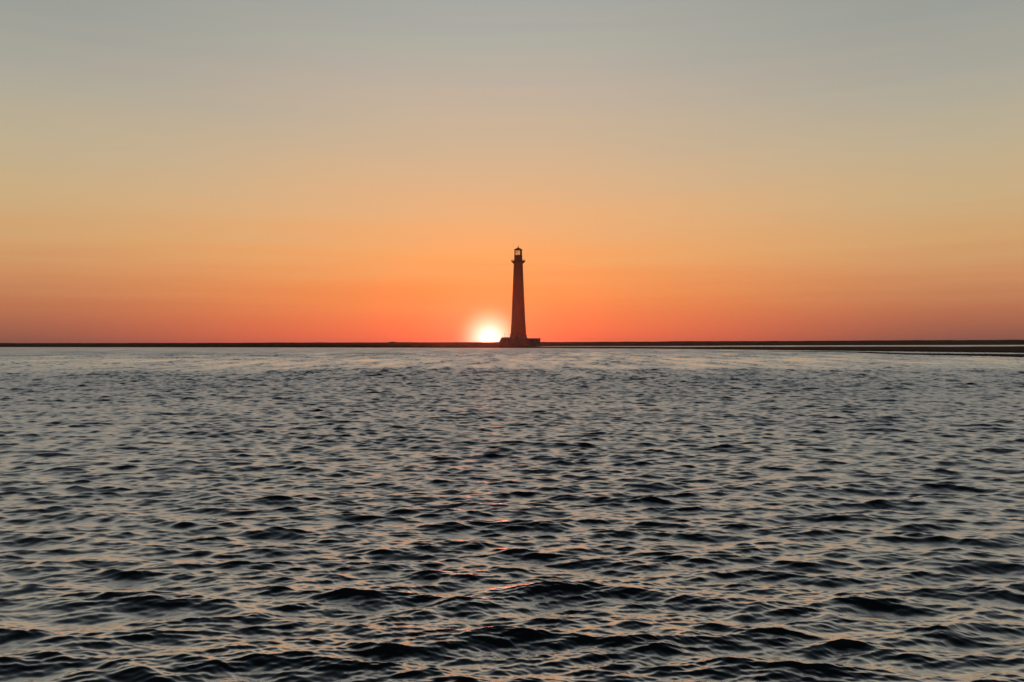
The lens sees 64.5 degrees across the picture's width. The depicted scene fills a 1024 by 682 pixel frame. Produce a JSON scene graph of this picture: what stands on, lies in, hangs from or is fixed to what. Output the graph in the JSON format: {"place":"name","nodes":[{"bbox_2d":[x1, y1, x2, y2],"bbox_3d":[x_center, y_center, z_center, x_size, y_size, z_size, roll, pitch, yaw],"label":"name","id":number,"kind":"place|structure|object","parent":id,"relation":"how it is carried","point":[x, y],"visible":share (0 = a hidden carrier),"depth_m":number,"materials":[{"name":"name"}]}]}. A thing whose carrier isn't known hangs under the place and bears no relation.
{"place":"outdoors","nodes":[
{"label":"outdoors","id":0,"kind":"place"},
{"bbox_2d":[0,345,1023,681],"bbox_3d":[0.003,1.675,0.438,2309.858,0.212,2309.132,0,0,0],"label":"water","id":1,"kind":"structure","parent":0,"point":[402,515],"depth_m":8.00,"materials":[{"name":"grey liquid"}]},
{"bbox_2d":[0,343,1023,352],"bbox_3d":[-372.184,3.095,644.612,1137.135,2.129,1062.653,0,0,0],"label":"sandbar","id":2,"kind":"structure","parent":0,"point":[1003,349],"depth_m":276.28,"materials":[{"name":"black sand"}]},
{"bbox_2d":[0,340,1023,345],"bbox_3d":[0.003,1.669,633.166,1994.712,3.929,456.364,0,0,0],"label":"shore","id":3,"kind":"structure","parent":0,"point":[860,342],"depth_m":528.79,"materials":[{"name":"black"}]},
{"bbox_2d":[498,337,509,345],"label":"stone mound","id":4,"kind":"object","parent":3,"relation":"on","point":[502,341],"visible":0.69,"depth_m":403.53,"materials":[{"name":"brown stone"}]},
{"bbox_2d":[505,246,540,345],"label":"lighthouse","id":5,"kind":"object","parent":3,"relation":"on","point":[518,336],"visible":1,"depth_m":405.79,"materials":[{"name":"brick"}]},
{"bbox_2d":[0,0,1023,342],"label":"sky","id":6,"kind":"structure","parent":0,"point":[172,171],"materials":[{"name":"orange"}]},
{"bbox_2d":[791,351,1023,356],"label":"sandbar","id":7,"kind":"structure","parent":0,"point":[1007,355],"depth_m":107.00,"materials":[{"name":"black sand"}]}
]}

